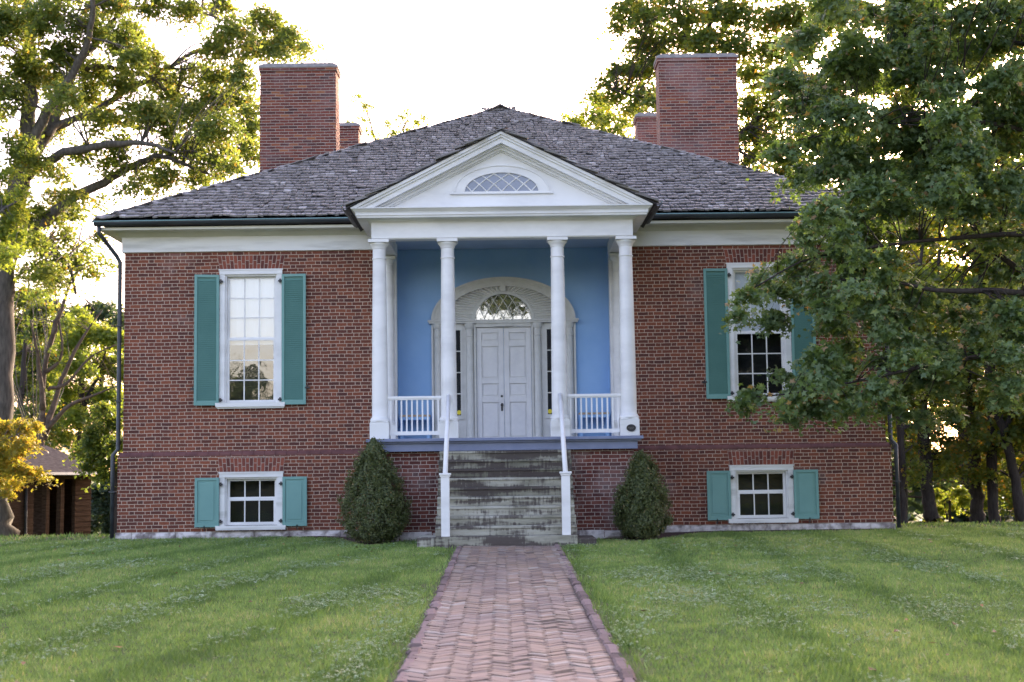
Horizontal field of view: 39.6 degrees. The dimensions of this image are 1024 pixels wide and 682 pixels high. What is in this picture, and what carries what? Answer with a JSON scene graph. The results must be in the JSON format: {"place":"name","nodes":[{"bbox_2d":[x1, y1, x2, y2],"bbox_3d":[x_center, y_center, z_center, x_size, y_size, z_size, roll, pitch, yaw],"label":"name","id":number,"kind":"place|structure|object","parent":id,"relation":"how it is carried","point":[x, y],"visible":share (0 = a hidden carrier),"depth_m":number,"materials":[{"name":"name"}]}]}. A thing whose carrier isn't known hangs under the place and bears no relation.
{"place":"outdoors","nodes":[
{"label":"outdoors","id":0,"kind":"place"},
{"bbox_2d":[0,0,1017,475],"label":"sky","id":1,"kind":"structure","parent":0,"point":[446,59],"materials":[{"name":"white"}]},
{"bbox_2d":[401,545,622,681],"bbox_3d":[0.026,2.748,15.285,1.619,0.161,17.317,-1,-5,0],"label":"brick path","id":2,"kind":"structure","parent":0,"point":[470,627],"depth_m":12.41,"materials":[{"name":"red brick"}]},
{"bbox_2d":[0,481,1023,681],"bbox_3d":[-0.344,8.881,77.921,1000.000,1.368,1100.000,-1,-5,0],"label":"ground","id":3,"kind":"structure","parent":0,"point":[595,604],"depth_m":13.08,"materials":[{"name":"green plant"}]},
{"bbox_2d":[0,163,39,280],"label":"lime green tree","id":4,"kind":"object","parent":3,"relation":"on","point":[11,236],"visible":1,"depth_m":37.54,"materials":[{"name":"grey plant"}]},
{"bbox_2d":[0,412,62,501],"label":"golden tree","id":5,"kind":"object","parent":3,"relation":"on","point":[16,440],"visible":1,"depth_m":37.76,"materials":[{"name":"yellow plant"}]},
{"bbox_2d":[13,285,68,448],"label":"background tree","id":6,"kind":"object","parent":3,"relation":"on","point":[22,354],"visible":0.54,"depth_m":68.21,"materials":[{"name":"green plant"}]},
{"bbox_2d":[13,274,69,440],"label":"woodland tree","id":7,"kind":"object","parent":3,"relation":"on","point":[36,294],"visible":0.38,"depth_m":59.17,"materials":[{"name":"green plant"}]},
{"bbox_2d":[7,445,107,535],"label":"open shed","id":8,"kind":"structure","parent":3,"relation":"on","point":[63,508],"depth_m":49.37,"materials":[{"name":"brown wood"}]},
{"bbox_2d":[19,226,116,445],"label":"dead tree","id":9,"kind":"object","parent":3,"relation":"on","point":[48,421],"visible":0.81,"depth_m":56.39,"materials":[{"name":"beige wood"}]},
{"bbox_2d":[17,283,123,422],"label":"background tree","id":10,"kind":"object","parent":3,"relation":"on","point":[107,308],"visible":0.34,"depth_m":92.75,"materials":[{"name":"green plant"}]},
{"bbox_2d":[35,302,123,457],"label":"background tree","id":11,"kind":"object","parent":3,"relation":"on","point":[100,335],"visible":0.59,"depth_m":73.19,"materials":[{"name":"green plant"}]},
{"bbox_2d":[62,400,122,533],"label":"tree","id":12,"kind":"object","parent":3,"relation":"on","point":[97,449],"visible":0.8,"depth_m":43.86,"materials":[{"name":"green plant"}]},
{"bbox_2d":[90,482,109,535],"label":"undergrowth bush","id":13,"kind":"object","parent":3,"relation":"on","point":[100,509],"visible":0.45,"depth_m":57.34,"materials":[{"name":"green plant"}]},
{"bbox_2d":[0,0,329,536],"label":"oak tree","id":14,"kind":"object","parent":3,"relation":"on","point":[29,25],"visible":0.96,"depth_m":42.79,"materials":[{"name":"green plant"}]},
{"bbox_2d":[278,536,401,544],"bbox_3d":[-3.008,3.706,26.443,3.400,0.030,3.381,-1,-5,0],"label":"mulch bed","id":15,"kind":"object","parent":3,"relation":"on","point":[365,543],"visible":0.34,"depth_m":26.35,"materials":[{"name":"brown soil"}]},
{"bbox_2d":[335,437,412,542],"bbox_3d":[-2.479,2.693,25.472,1.419,1.977,1.381,-1,-5,0],"label":"boxwood shrub","id":16,"kind":"object","parent":15,"relation":"on","point":[372,456],"visible":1,"depth_m":25.19,"materials":[{"name":"green plant"}]},
{"bbox_2d":[341,92,431,140],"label":"young tree","id":17,"kind":"object","parent":3,"relation":"on","point":[365,106],"visible":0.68,"depth_m":63.03,"materials":[{"name":"green plant"}]},
{"bbox_2d":[394,546,461,681],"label":"kerb","id":18,"kind":"structure","parent":3,"relation":"on","point":[416,642],"depth_m":13.04,"materials":[{"name":"brick"}]},
{"bbox_2d":[0,538,995,681],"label":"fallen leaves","id":19,"kind":"object","parent":3,"relation":"on","point":[23,662],"visible":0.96,"depth_m":13.47,"materials":[{"name":"brown plant"}]},
{"bbox_2d":[91,53,905,540],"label":"brick house","id":20,"kind":"structure","parent":3,"relation":"on","point":[317,301],"depth_m":28.46,"materials":[{"name":"brick"}]},
{"bbox_2d":[215,268,284,408],"bbox_3d":[-5.231,-0.028,28.739,1.390,2.801,0.700,-1,-5,0],"label":"window","id":21,"kind":"structure","parent":20,"relation":"in","point":[250,328],"depth_m":28.69,"materials":[{"name":"glass"}]},
{"bbox_2d":[215,471,285,530],"bbox_3d":[-5.157,3.182,28.376,1.390,1.141,0.700,-1,-5,0],"label":"window","id":22,"kind":"structure","parent":20,"relation":"in","point":[254,499],"depth_m":28.21,"materials":[{"name":"white paint"}]},
{"bbox_2d":[400,415,430,438],"bbox_3d":[-1.947,1.756,28.657,0.600,0.527,0.380,-1,-5,0],"label":"porch bench","id":23,"kind":"object","parent":20,"relation":"on","point":[414,418],"visible":0.54,"depth_m":28.50,"materials":[{"name":"beige wood"}]},
{"bbox_2d":[476,327,504,437],"bbox_3d":[-0.440,0.870,28.980,0.555,2.306,0.143,-1,-5,0],"label":"door","id":24,"kind":"structure","parent":20,"relation":"in","point":[489,340],"depth_m":29.00,"materials":[{"name":"grey paint"}]},
{"bbox_2d":[450,165,552,194],"bbox_3d":[-0.195,-3.001,26.395,1.910,0.543,0.062,-1,-5,0],"label":"lunette window","id":25,"kind":"structure","parent":20,"relation":"in","point":[493,179],"depth_m":26.40,"materials":[{"name":"white glass"}]},
{"bbox_2d":[504,327,531,436],"bbox_3d":[0.120,0.866,29.026,0.555,2.306,0.058,-1,-5,0],"label":"door","id":26,"kind":"structure","parent":20,"relation":"in","point":[517,340],"depth_m":29.00,"materials":[{"name":"grey paint"}]},
{"bbox_2d":[578,412,608,435],"bbox_3d":[1.653,1.709,28.679,0.600,0.527,0.380,-1,-5,0],"label":"porch bench","id":27,"kind":"object","parent":20,"relation":"on","point":[594,416],"visible":0.57,"depth_m":28.52,"materials":[{"name":"beige wood"}]},
{"bbox_2d":[627,424,635,430],"bbox_3d":[2.177,1.587,25.981,0.170,0.132,0.023,-1,-5,0],"label":"plaque","id":28,"kind":"object","parent":20,"relation":"attached to","point":[631,427],"visible":1,"depth_m":25.97,"materials":[{"name":"grey metal"}]},
{"bbox_2d":[726,262,791,401],"bbox_3d":[4.968,-0.162,28.799,1.390,2.801,0.700,-1,-5,0],"label":"window","id":29,"kind":"structure","parent":20,"relation":"in","point":[750,358],"depth_m":28.79,"materials":[{"name":"glass"}]},
{"bbox_2d":[728,464,798,522],"bbox_3d":[4.952,3.049,28.436,1.390,1.141,0.700,-1,-5,0],"label":"window","id":30,"kind":"structure","parent":20,"relation":"in","point":[764,493],"depth_m":28.25,"materials":[{"name":"white paint"}]},
{"bbox_2d":[417,450,596,547],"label":"stone steps","id":31,"kind":"structure","parent":3,"relation":"on","point":[510,498],"depth_m":24.81,"materials":[{"name":"stone"}]},
{"bbox_2d":[439,394,450,536],"bbox_3d":[-1.140,2.134,24.977,0.200,2.494,1.945,-1,-5,0],"label":"stair handrail","id":32,"kind":"object","parent":31,"relation":"on","point":[445,502],"visible":1,"depth_m":24.00,"materials":[{"name":"white paint"}]},
{"bbox_2d":[558,393,571,534],"bbox_3d":[0.900,2.107,24.989,0.200,2.494,1.945,-1,-5,0],"label":"stair handrail","id":33,"kind":"object","parent":31,"relation":"on","point":[565,474],"visible":1,"depth_m":24.01,"materials":[{"name":"white paint"}]},
{"bbox_2d":[0,527,1023,681],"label":"clover","id":34,"kind":"object","parent":3,"relation":"on","point":[586,549],"visible":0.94,"depth_m":15.60,"materials":[{"name":"green plant"}]},
{"bbox_2d":[13,287,1016,522],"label":"woodland","id":35,"kind":"object","parent":3,"relation":"on","point":[915,505],"depth_m":61.23,"materials":[{"name":"green plant"}]},
{"bbox_2d":[555,103,634,138],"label":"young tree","id":36,"kind":"object","parent":3,"relation":"on","point":[599,121],"visible":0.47,"depth_m":60.73,"materials":[{"name":"green plant"}]},
{"bbox_2d":[554,544,636,681],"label":"kerb","id":37,"kind":"structure","parent":3,"relation":"on","point":[621,667],"depth_m":12.03,"materials":[{"name":"brick"}]},
{"bbox_2d":[576,0,865,176],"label":"shade tree","id":38,"kind":"object","parent":3,"relation":"on","point":[689,38],"visible":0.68,"depth_m":52.91,"materials":[{"name":"green plant"}]},
{"bbox_2d":[609,528,891,541],"bbox_3d":[4.291,3.611,26.500,6.400,0.030,3.352,-1,-5,0],"label":"mulch bed","id":39,"kind":"object","parent":3,"relation":"on","point":[666,534],"visible":0.42,"depth_m":27.49,"materials":[{"name":"brown soil"}]},
{"bbox_2d":[610,449,674,538],"bbox_3d":[2.337,2.785,25.566,1.205,1.679,1.200,-1,-5,0],"label":"boxwood shrub","id":40,"kind":"object","parent":39,"relation":"on","point":[645,490],"visible":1,"depth_m":25.31,"materials":[{"name":"green plant"}]},
{"bbox_2d":[719,0,1023,441],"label":"maple tree","id":41,"kind":"object","parent":3,"relation":"on","point":[942,143],"visible":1,"depth_m":22.68,"materials":[{"name":"green plant"}]},
{"bbox_2d":[886,225,937,523],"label":"grove tree","id":42,"kind":"object","parent":3,"relation":"on","point":[900,434],"visible":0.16,"depth_m":41.80,"materials":[{"name":"green plant"}]},
{"bbox_2d":[880,240,947,441],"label":"grove tree","id":43,"kind":"object","parent":3,"relation":"on","point":[886,429],"depth_m":55.71,"materials":[{"name":"green plant"}]},
{"bbox_2d":[833,186,1023,519],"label":"grove tree","id":44,"kind":"object","parent":3,"relation":"on","point":[1008,498],"visible":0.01,"depth_m":50.16,"materials":[{"name":"green plant"}]},
{"bbox_2d":[900,250,974,523],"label":"grove tree","id":45,"kind":"object","parent":3,"relation":"on","point":[926,455],"visible":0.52,"depth_m":43.12,"materials":[{"name":"green plant"}]},
{"bbox_2d":[883,209,998,522],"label":"grove tree","id":46,"kind":"object","parent":3,"relation":"on","point":[911,254],"depth_m":47.70,"materials":[{"name":"green plant"}]},
{"bbox_2d":[880,133,1023,523],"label":"grove tree","id":47,"kind":"object","parent":3,"relation":"on","point":[1016,431],"visible":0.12,"depth_m":43.08,"materials":[{"name":"green plant"}]},
{"bbox_2d":[947,261,970,521],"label":"grove tree","id":48,"kind":"object","parent":3,"relation":"on","point":[962,434],"depth_m":62.00,"materials":[{"name":"green plant"}]},
{"bbox_2d":[923,479,999,522],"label":"sapling","id":49,"kind":"object","parent":3,"relation":"on","point":[949,502],"visible":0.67,"depth_m":49.86,"materials":[{"name":"green plant"}]},
{"bbox_2d":[902,207,1023,482],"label":"grove tree","id":50,"kind":"object","parent":3,"relation":"on","point":[952,274],"visible":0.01,"depth_m":55.32,"materials":[{"name":"green plant"}]},
{"bbox_2d":[934,275,1019,523],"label":"grove tree","id":51,"kind":"object","parent":3,"relation":"on","point":[976,475],"visible":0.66,"depth_m":43.30,"materials":[{"name":"green plant"}]},
{"bbox_2d":[971,196,1023,318],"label":"grove tree","id":52,"kind":"object","parent":3,"relation":"on","point":[1021,226],"visible":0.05,"depth_m":39.71,"materials":[{"name":"green plant"}]},
{"bbox_2d":[983,361,1023,522],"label":"grove tree","id":53,"kind":"object","parent":3,"relation":"on","point":[1015,474],"visible":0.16,"depth_m":42.23,"materials":[{"name":"brown plant"}]}
]}

